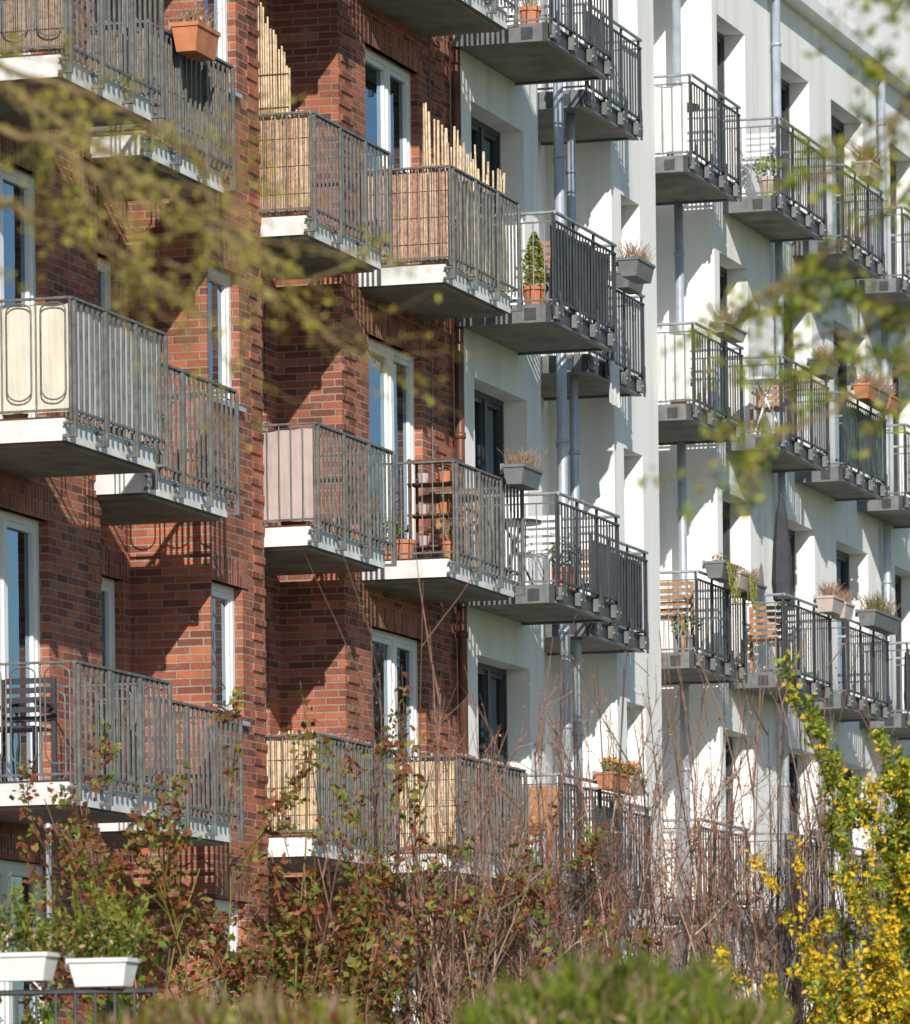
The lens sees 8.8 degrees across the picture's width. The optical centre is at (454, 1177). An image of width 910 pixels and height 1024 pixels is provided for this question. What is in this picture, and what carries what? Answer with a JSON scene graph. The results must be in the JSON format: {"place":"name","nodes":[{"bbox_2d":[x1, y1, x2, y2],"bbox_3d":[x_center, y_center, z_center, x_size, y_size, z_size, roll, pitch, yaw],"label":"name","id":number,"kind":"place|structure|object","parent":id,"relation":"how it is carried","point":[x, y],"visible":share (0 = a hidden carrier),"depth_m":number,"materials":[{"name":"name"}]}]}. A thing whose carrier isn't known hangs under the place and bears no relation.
{"place":"outdoors","nodes":[
{"label":"outdoors","id":0,"kind":"place"},
{"label":"ground","id":1,"kind":"structure","parent":0,"visible":0},
{"bbox_2d":[0,988,157,1023],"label":"terrace fence","id":2,"kind":"object","parent":1,"relation":"on","point":[76,992],"visible":0.95,"depth_m":35.88,"materials":[{"name":"metal"}]},
{"bbox_2d":[0,873,65,981],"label":"planter box","id":3,"kind":"object","parent":2,"relation":"on","point":[23,963],"visible":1,"depth_m":35.83,"materials":[{"name":"plastic"}]},
{"bbox_2d":[56,879,155,987],"bbox_3d":[-2.156,-1.484,35.950,0.499,0.660,0.602,-1,0,-29],"label":"planter box","id":4,"kind":"object","parent":2,"relation":"on","point":[98,969],"visible":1,"depth_m":35.82,"materials":[{"name":"plastic"}]},
{"bbox_2d":[0,881,166,1023],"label":"evergreen shrub","id":5,"kind":"object","parent":1,"relation":"on","point":[45,1013],"visible":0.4,"depth_m":36.78,"materials":[{"name":"green plant"}]},
{"bbox_2d":[65,856,253,1015],"bbox_3d":[-1.881,-0.285,40.027,1.622,3.818,1.311,-1,0,-18],"label":"rose bush","id":6,"kind":"object","parent":1,"relation":"on","point":[137,983],"visible":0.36,"depth_m":40.04,"materials":[{"name":"green plant"}]},
{"bbox_2d":[9,683,321,1023],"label":"rose bush","id":7,"kind":"object","parent":1,"relation":"on","point":[73,867],"visible":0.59,"depth_m":40.21,"materials":[{"name":"green plant"}]},
{"bbox_2d":[0,0,460,1023],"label":"walls","id":8,"kind":"structure","parent":1,"relation":"on","point":[288,634],"depth_m":53.12,"materials":[{"name":"red brick"}]},
{"bbox_2d":[0,0,164,131],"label":"balcony","id":9,"kind":"structure","parent":8,"relation":"attached to","point":[32,16],"depth_m":46.28,"materials":[{"name":"metal"}]},
{"bbox_2d":[0,296,168,478],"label":"balcony","id":10,"kind":"structure","parent":8,"relation":"attached to","point":[55,356],"depth_m":46.01,"materials":[{"name":"metal"}]},
{"bbox_2d":[0,660,173,824],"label":"balcony","id":11,"kind":"structure","parent":8,"relation":"attached to","point":[106,806],"depth_m":46.35,"materials":[{"name":"metal"}]},
{"bbox_2d":[0,677,57,781],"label":"folding chair","id":12,"kind":"object","parent":11,"relation":"on","point":[52,706],"visible":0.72,"depth_m":46.32,"materials":[{"name":"metal"}]},
{"bbox_2d":[86,18,235,202],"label":"balcony","id":13,"kind":"structure","parent":8,"relation":"attached to","point":[193,89],"depth_m":50.09,"materials":[{"name":"metal"}]},
{"bbox_2d":[165,0,223,61],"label":"planter box","id":14,"kind":"object","parent":13,"relation":"on","point":[196,37],"visible":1,"depth_m":49.60,"materials":[{"name":"ceramic"}]},
{"bbox_2d":[94,360,239,525],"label":"balcony","id":15,"kind":"structure","parent":8,"relation":"attached to","point":[152,497],"depth_m":50.20,"materials":[{"name":"metal"}]},
{"bbox_2d":[94,697,243,848],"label":"balcony","id":16,"kind":"structure","parent":8,"relation":"attached to","point":[213,829],"depth_m":50.31,"materials":[{"name":"metal"}]},
{"bbox_2d":[1,0,411,1023],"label":"window panes","id":17,"kind":"object","parent":8,"relation":"attached to","point":[17,540],"visible":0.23,"depth_m":52.95,"materials":[{"name":"clear glass"}]},
{"bbox_2d":[0,0,421,1023],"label":"window frames","id":18,"kind":"structure","parent":8,"relation":"attached to","point":[390,642],"depth_m":52.81,"materials":[{"name":"white plastic"}]},
{"bbox_2d":[257,109,392,278],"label":"balcony","id":19,"kind":"structure","parent":8,"relation":"attached to","point":[300,172],"depth_m":53.86,"materials":[{"name":"metal"}]},
{"bbox_2d":[258,2,291,215],"bbox_3d":[-1.810,-9.690,53.594,0.679,2.022,0.043,-1,0,17],"label":"bamboo screen","id":20,"kind":"object","parent":19,"relation":"on","point":[265,77],"visible":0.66,"depth_m":53.54,"materials":[{"name":"brown wood"}]},
{"bbox_2d":[262,422,396,575],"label":"balcony","id":21,"kind":"structure","parent":8,"relation":"attached to","point":[289,475],"depth_m":53.83,"materials":[{"name":"metal"}]},
{"bbox_2d":[265,730,399,873],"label":"balcony","id":22,"kind":"structure","parent":8,"relation":"attached to","point":[276,844],"depth_m":53.63,"materials":[{"name":"metal"}]},
{"bbox_2d":[356,163,521,319],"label":"balcony","id":23,"kind":"structure","parent":8,"relation":"attached to","point":[464,295],"depth_m":56.59,"materials":[{"name":"metal"}]},
{"bbox_2d":[422,103,506,291],"bbox_3d":[0.106,-9.478,57.400,0.298,1.533,2.040,-1,0,17],"label":"bamboo screen","id":24,"kind":"object","parent":23,"relation":"on","point":[464,164],"visible":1,"depth_m":56.87,"materials":[{"name":"beige wood"}]},
{"bbox_2d":[361,0,517,36],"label":"balcony","id":25,"kind":"structure","parent":8,"relation":"attached to","point":[426,18],"depth_m":57.70,"materials":[{"name":"concrete"}]},
{"bbox_2d":[359,460,524,602],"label":"balcony","id":26,"kind":"structure","parent":8,"relation":"attached to","point":[445,579],"depth_m":56.98,"materials":[{"name":"metal"}]},
{"bbox_2d":[407,457,463,562],"bbox_3d":[-0.188,-6.378,56.775,0.480,1.000,0.264,-1,0,17],"label":"plant shelf","id":27,"kind":"object","parent":26,"relation":"on","point":[448,506],"visible":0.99,"depth_m":56.73,"materials":[{"name":"brown wood"}]},
{"bbox_2d":[424,491,481,566],"bbox_3d":[-0.020,-6.313,58.083,0.456,0.865,0.456,-1,0,17],"label":"folding chair","id":28,"kind":"object","parent":26,"relation":"on","point":[436,530],"visible":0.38,"depth_m":58.23,"materials":[{"name":"brown wood"}]},
{"bbox_2d":[497,445,548,490],"bbox_3d":[0.663,-6.944,57.937,0.414,0.391,0.702,-1,0,17],"label":"planter box","id":29,"kind":"object","parent":26,"relation":"on","point":[524,474],"visible":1,"depth_m":57.77,"materials":[{"name":"plastic"}]},
{"bbox_2d":[365,753,528,885],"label":"balcony","id":30,"kind":"structure","parent":8,"relation":"attached to","point":[513,776],"depth_m":56.64,"materials":[{"name":"metal"}]},
{"bbox_2d":[428,35,471,1023],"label":"downpipe","id":31,"kind":"object","parent":8,"relation":"attached to","point":[460,438],"visible":0.45,"depth_m":59.35,"materials":[{"name":"grey metal"}]},
{"bbox_2d":[42,974,424,1023],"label":"clipped hedge","id":32,"kind":"object","parent":1,"relation":"on","point":[271,1011],"visible":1,"depth_m":18.87,"materials":[{"name":"green plant"}]},
{"bbox_2d":[0,26,476,504],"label":"budding tree","id":33,"kind":"object","parent":1,"relation":"on","point":[9,90],"visible":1,"depth_m":17.02,"materials":[{"name":"green plant"}]},
{"bbox_2d":[60,688,436,1023],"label":"rose bush","id":34,"kind":"object","parent":1,"relation":"on","point":[138,839],"visible":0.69,"depth_m":40.06,"materials":[{"name":"green plant"}]},
{"bbox_2d":[182,672,450,1023],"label":"rose bush","id":35,"kind":"object","parent":1,"relation":"on","point":[354,961],"visible":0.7,"depth_m":40.27,"materials":[{"name":"green plant"}]},
{"bbox_2d":[199,817,441,1023],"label":"rose bush","id":36,"kind":"object","parent":1,"relation":"on","point":[316,890],"visible":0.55,"depth_m":40.08,"materials":[{"name":"green plant"}]},
{"bbox_2d":[207,852,439,1023],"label":"rose bush","id":37,"kind":"object","parent":1,"relation":"on","point":[389,957],"visible":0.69,"depth_m":39.76,"materials":[{"name":"green plant"}]},
{"bbox_2d":[258,495,399,988],"bbox_3d":[-0.715,-1.540,40.985,1.158,6.298,0.551,-1,0,-27],"label":"bare shrub","id":38,"kind":"object","parent":1,"relation":"on","point":[376,818],"visible":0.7,"depth_m":40.87,"materials":[{"name":"brown plant"}]},
{"bbox_2d":[229,683,539,1023],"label":"bare shrub","id":39,"kind":"object","parent":1,"relation":"on","point":[419,1002],"visible":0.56,"depth_m":40.75,"materials":[{"name":"red plant"}]},
{"bbox_2d":[158,773,664,1023],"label":"rose bush","id":40,"kind":"object","parent":1,"relation":"on","point":[531,905],"visible":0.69,"depth_m":40.20,"materials":[{"name":"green plant"}]},
{"bbox_2d":[389,529,504,1023],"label":"bare shrub","id":41,"kind":"object","parent":1,"relation":"on","point":[438,762],"visible":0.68,"depth_m":40.98,"materials":[{"name":"brown plant"}]},
{"bbox_2d":[352,651,640,1023],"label":"bare shrub","id":42,"kind":"object","parent":1,"relation":"on","point":[451,956],"visible":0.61,"depth_m":40.68,"materials":[{"name":"red plant"}]},
{"bbox_2d":[449,638,567,988],"bbox_3d":[0.515,-1.058,40.863,0.598,5.304,1.110,-1,0,38],"label":"bare shrub","id":43,"kind":"object","parent":1,"relation":"on","point":[541,731],"visible":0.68,"depth_m":40.76,"materials":[{"name":"red plant"}]},
{"bbox_2d":[383,663,703,1023],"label":"bare shrub","id":44,"kind":"object","parent":1,"relation":"on","point":[483,847],"visible":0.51,"depth_m":40.78,"materials":[{"name":"red plant"}]},
{"bbox_2d":[544,643,634,966],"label":"bare shrub","id":45,"kind":"object","parent":1,"relation":"on","point":[616,829],"visible":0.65,"depth_m":40.91,"materials":[{"name":"brown plant"}]},
{"bbox_2d":[388,614,791,992],"bbox_3d":[0.837,-1.156,41.088,3.090,5.494,2.885,-1,0,9],"label":"bare shrub","id":46,"kind":"object","parent":1,"relation":"on","point":[561,884],"visible":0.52,"depth_m":40.74,"materials":[{"name":"red plant"}]},
{"bbox_2d":[534,648,683,972],"bbox_3d":[1.110,-1.021,40.763,1.059,5.217,0.548,-1,0,12],"label":"bare shrub","id":47,"kind":"object","parent":1,"relation":"on","point":[538,754],"visible":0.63,"depth_m":40.76,"materials":[{"name":"brown plant"}]},
{"bbox_2d":[452,932,797,1023],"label":"clipped hedge","id":48,"kind":"object","parent":1,"relation":"on","point":[593,993],"visible":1,"depth_m":19.68,"materials":[{"name":"green plant"}]},
{"bbox_2d":[472,639,793,1000],"bbox_3d":[1.301,-1.083,40.719,2.581,5.340,2.812,-1,0,17],"label":"bare shrub","id":49,"kind":"object","parent":1,"relation":"on","point":[712,900],"visible":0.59,"depth_m":40.77,"materials":[{"name":"brown plant"}]},
{"bbox_2d":[449,0,909,1022],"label":"walls","id":50,"kind":"structure","parent":1,"relation":"on","point":[617,204],"depth_m":69.44,"materials":[{"name":"white paint"}]},
{"bbox_2d":[453,0,614,85],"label":"balcony","id":51,"kind":"structure","parent":50,"relation":"attached to","point":[547,52],"depth_m":60.07,"materials":[{"name":"concrete"}]},
{"bbox_2d":[455,210,617,355],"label":"balcony","id":52,"kind":"structure","parent":50,"relation":"attached to","point":[579,274],"depth_m":59.94,"materials":[{"name":"metal"}]},
{"bbox_2d":[521,231,548,303],"bbox_3d":[0.791,-9.103,59.437,0.353,0.785,0.334,-1,0,-12],"label":"flower pot","id":53,"kind":"object","parent":52,"relation":"on","point":[528,291],"visible":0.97,"depth_m":59.39,"materials":[{"name":"ceramic"}]},
{"bbox_2d":[460,491,620,624],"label":"balcony","id":54,"kind":"structure","parent":50,"relation":"attached to","point":[546,604],"depth_m":59.91,"materials":[{"name":"metal"}]},
{"bbox_2d":[509,515,560,583],"bbox_3d":[0.820,-6.323,60.336,0.456,0.865,0.456,-1,0,17],"label":"folding chair","id":55,"kind":"object","parent":54,"relation":"on","point":[532,554],"visible":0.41,"depth_m":60.51,"materials":[{"name":"white paint"}]},
{"bbox_2d":[470,772,624,894],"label":"balcony","id":56,"kind":"structure","parent":50,"relation":"attached to","point":[599,797],"depth_m":59.86,"materials":[{"name":"metal"}]},
{"bbox_2d":[520,785,563,865],"bbox_3d":[0.808,-3.522,59.670,0.456,0.865,0.456,-1,0,17],"label":"folding chair","id":57,"kind":"object","parent":56,"relation":"on","point":[555,803],"visible":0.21,"depth_m":59.85,"materials":[{"name":"brown wood"}]},
{"bbox_2d":[592,756,630,791],"bbox_3d":[1.587,-4.116,60.320,0.267,0.353,0.624,-1,0,17],"label":"planter box","id":58,"kind":"object","parent":56,"relation":"on","point":[622,780],"visible":0.56,"depth_m":60.15,"materials":[{"name":"ceramic"}]},
{"bbox_2d":[537,2,642,145],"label":"balcony","id":59,"kind":"structure","parent":50,"relation":"attached to","point":[597,119],"depth_m":63.92,"materials":[{"name":"metal"}]},
{"bbox_2d":[541,269,646,400],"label":"balcony","id":60,"kind":"structure","parent":50,"relation":"attached to","point":[590,371],"depth_m":64.00,"materials":[{"name":"metal"}]},
{"bbox_2d":[606,357,622,407],"bbox_3d":[1.709,-8.489,63.350,0.040,0.475,0.700,-1,0,15],"label":"hanging towel","id":61,"kind":"object","parent":60,"relation":"hanging from","point":[614,392],"visible":1,"depth_m":63.31,"materials":[{"name":"white fabric"}]},
{"bbox_2d":[543,531,649,655],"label":"balcony","id":62,"kind":"structure","parent":50,"relation":"attached to","point":[601,638],"depth_m":64.01,"materials":[{"name":"metal"}]},
{"bbox_2d":[547,796,651,910],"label":"balcony","id":63,"kind":"structure","parent":50,"relation":"attached to","point":[635,890],"depth_m":64.03,"materials":[{"name":"metal"}]},
{"bbox_2d":[614,238,655,283],"bbox_3d":[1.873,-9.539,61.711,0.371,0.392,0.807,-1,0,17],"label":"planter box","id":64,"kind":"object","parent":50,"relation":"on","point":[634,267],"visible":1,"depth_m":61.51,"materials":[{"name":"plastic"}]},
{"bbox_2d":[471,68,845,1006],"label":"window panes","id":65,"kind":"object","parent":50,"relation":"attached to","point":[493,472],"visible":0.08,"depth_m":61.87,"materials":[{"name":"clear glass"}]},
{"bbox_2d":[471,0,902,995],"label":"window frames","id":66,"kind":"structure","parent":50,"relation":"attached to","point":[483,132],"depth_m":70.88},
{"bbox_2d":[654,73,741,205],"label":"balcony","id":67,"kind":"structure","parent":50,"relation":"attached to","point":[688,179],"depth_m":67.44,"materials":[{"name":"metal"}]},
{"bbox_2d":[657,321,744,445],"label":"balcony","id":68,"kind":"structure","parent":50,"relation":"attached to","point":[683,423],"depth_m":67.16,"materials":[{"name":"metal"}]},
{"bbox_2d":[660,569,747,684],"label":"balcony","id":69,"kind":"structure","parent":50,"relation":"attached to","point":[690,667],"depth_m":67.62,"materials":[{"name":"metal"}]},
{"bbox_2d":[660,581,693,651],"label":"folding chair","id":70,"kind":"object","parent":69,"relation":"on","point":[684,597],"visible":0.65,"depth_m":67.37,"materials":[{"name":"brown wood"}]},
{"bbox_2d":[702,553,740,605],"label":"planter box","id":71,"kind":"object","parent":69,"relation":"on","point":[721,571],"visible":1,"depth_m":67.04,"materials":[{"name":"plastic"}]},
{"bbox_2d":[724,564,759,614],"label":"planter box","id":72,"kind":"object","parent":69,"relation":"on","point":[746,579],"visible":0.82,"depth_m":67.95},
{"bbox_2d":[663,818,749,924],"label":"balcony","id":73,"kind":"structure","parent":50,"relation":"attached to","point":[677,919],"depth_m":67.72,"materials":[{"name":"metal"}]},
{"bbox_2d":[552,0,893,1015],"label":"downpipes","id":74,"kind":"object","parent":50,"relation":"attached to","point":[562,440],"visible":0.35,"depth_m":69.02,"materials":[{"name":"metal"}]},
{"bbox_2d":[723,116,827,242],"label":"balcony","id":75,"kind":"structure","parent":50,"relation":"attached to","point":[774,218],"depth_m":70.35,"materials":[{"name":"metal"}]},
{"bbox_2d":[733,132,779,196],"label":"folding chair","id":76,"kind":"object","parent":75,"relation":"on","point":[745,165],"visible":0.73,"depth_m":70.34,"materials":[{"name":"white paint"}]},
{"bbox_2d":[726,354,830,472],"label":"balcony","id":77,"kind":"structure","parent":50,"relation":"attached to","point":[792,455],"depth_m":70.61,"materials":[{"name":"metal"}]},
{"bbox_2d":[750,383,794,439],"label":"folding chair","id":78,"kind":"object","parent":77,"relation":"on","point":[775,405],"visible":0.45,"depth_m":70.96,"materials":[{"name":"brown wood"}]},
{"bbox_2d":[729,593,833,702],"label":"balcony","id":79,"kind":"structure","parent":50,"relation":"attached to","point":[809,687],"depth_m":70.47,"materials":[{"name":"metal"}]},
{"bbox_2d":[741,605,786,671],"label":"folding chair","id":80,"kind":"object","parent":79,"relation":"on","point":[751,638],"visible":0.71,"depth_m":70.42,"materials":[{"name":"brown wood"}]},
{"bbox_2d":[764,494,801,676],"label":"closed parasol","id":81,"kind":"object","parent":79,"relation":"on","point":[782,579],"visible":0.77,"depth_m":69.99,"materials":[{"name":"fabric"}]},
{"bbox_2d":[813,579,845,615],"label":"planter box","id":82,"kind":"object","parent":79,"relation":"on","point":[829,601],"visible":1,"depth_m":71.02,"materials":[{"name":"plastic"}]},
{"bbox_2d":[732,831,835,933],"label":"balcony","id":83,"kind":"structure","parent":50,"relation":"attached to","point":[786,840],"depth_m":70.14,"materials":[{"name":"metal"}]},
{"bbox_2d":[792,163,885,279],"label":"balcony","id":84,"kind":"structure","parent":50,"relation":"attached to","point":[868,264],"depth_m":74.00,"materials":[{"name":"metal"}]},
{"bbox_2d":[795,391,887,501],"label":"balcony","id":85,"kind":"structure","parent":50,"relation":"attached to","point":[840,483],"depth_m":73.69,"materials":[{"name":"metal"}]},
{"bbox_2d":[849,370,879,402],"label":"planter box","id":86,"kind":"object","parent":85,"relation":"on","point":[860,385],"visible":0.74,"depth_m":73.17,"materials":[{"name":"ceramic"}]},
{"bbox_2d":[799,619,890,721],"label":"balcony","id":87,"kind":"structure","parent":50,"relation":"attached to","point":[878,711],"depth_m":73.89,"materials":[{"name":"metal"}]},
{"bbox_2d":[852,589,900,634],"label":"planter box","id":88,"kind":"object","parent":87,"relation":"on","point":[877,618],"visible":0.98,"depth_m":73.51,"materials":[{"name":"plastic"}]},
{"bbox_2d":[803,847,889,942],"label":"balcony","id":89,"kind":"structure","parent":50,"relation":"attached to","point":[851,917],"depth_m":73.08,"materials":[{"name":"metal"}]},
{"bbox_2d":[853,205,909,316],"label":"balcony","id":90,"kind":"structure","parent":50,"relation":"attached to","point":[892,290],"depth_m":76.25,"materials":[{"name":"metal"}]},
{"bbox_2d":[857,423,909,528],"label":"balcony","id":91,"kind":"structure","parent":50,"relation":"attached to","point":[895,510],"depth_m":76.27,"materials":[{"name":"metal"}]},
{"bbox_2d":[859,641,909,739],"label":"balcony","id":92,"kind":"structure","parent":50,"relation":"attached to","point":[901,731],"depth_m":76.22,"materials":[{"name":"metal"}]},
{"bbox_2d":[644,648,743,970],"bbox_3d":[1.713,-1.035,40.733,1.085,5.231,0.628,-1,0,17],"label":"bare shrub","id":93,"kind":"object","parent":1,"relation":"on","point":[724,742],"visible":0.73,"depth_m":40.87,"materials":[{"name":"red plant"}]},
{"bbox_2d":[546,673,859,1023],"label":"bare shrub","id":94,"kind":"object","parent":1,"relation":"on","point":[729,930],"visible":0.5,"depth_m":40.72,"materials":[{"name":"red plant"}]},
{"bbox_2d":[659,582,818,978],"bbox_3d":[1.967,-1.286,40.950,1.161,5.726,0.856,-1,0,-9],"label":"bare shrub","id":95,"kind":"object","parent":1,"relation":"on","point":[687,821],"visible":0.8,"depth_m":40.84,"materials":[{"name":"red plant"}]},
{"bbox_2d":[595,608,902,1023],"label":"bare shrub","id":96,"kind":"object","parent":1,"relation":"on","point":[788,940],"visible":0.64,"depth_m":40.52,"materials":[{"name":"red plant"}]},
{"bbox_2d":[642,720,891,1023],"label":"bare shrub","id":97,"kind":"object","parent":1,"relation":"on","point":[840,906],"visible":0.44,"depth_m":40.77,"materials":[{"name":"brown plant"}]},
{"bbox_2d":[628,0,909,524],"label":"budding tree","id":98,"kind":"object","parent":1,"relation":"on","point":[748,311],"visible":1,"depth_m":17.01,"materials":[{"name":"green plant"}]},
{"bbox_2d":[731,650,843,1023],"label":"bare shrub","id":99,"kind":"object","parent":1,"relation":"on","point":[778,854],"visible":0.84,"depth_m":40.66,"materials":[{"name":"red plant"}]},
{"bbox_2d":[711,903,909,1023],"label":"forsythia bush","id":100,"kind":"object","parent":1,"relation":"on","point":[837,977],"visible":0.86,"depth_m":38.42,"materials":[{"name":"yellow plant"}]},
{"bbox_2d":[755,592,877,1023],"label":"bare shrub","id":101,"kind":"object","parent":1,"relation":"on","point":[817,909],"visible":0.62,"depth_m":40.73,"materials":[{"name":"red plant"}]},
{"bbox_2d":[744,833,909,1022],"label":"forsythia bush","id":102,"kind":"object","parent":1,"relation":"on","point":[815,922],"visible":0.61,"depth_m":39.36,"materials":[{"name":"yellow plant"}]},
{"bbox_2d":[774,646,909,1023],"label":"forsythia bush","id":103,"kind":"object","parent":1,"relation":"on","point":[888,844],"visible":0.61,"depth_m":38.88,"materials":[{"name":"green plant"}]},
{"bbox_2d":[830,769,909,1023],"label":"forsythia bush","id":104,"kind":"object","parent":1,"relation":"on","point":[877,952],"visible":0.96,"depth_m":38.41,"materials":[{"name":"yellow plant"}]},
{"bbox_2d":[834,725,909,1021],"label":"forsythia bush","id":105,"kind":"object","parent":1,"relation":"on","point":[881,736],"visible":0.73,"depth_m":38.97,"materials":[{"name":"yellow plant"}]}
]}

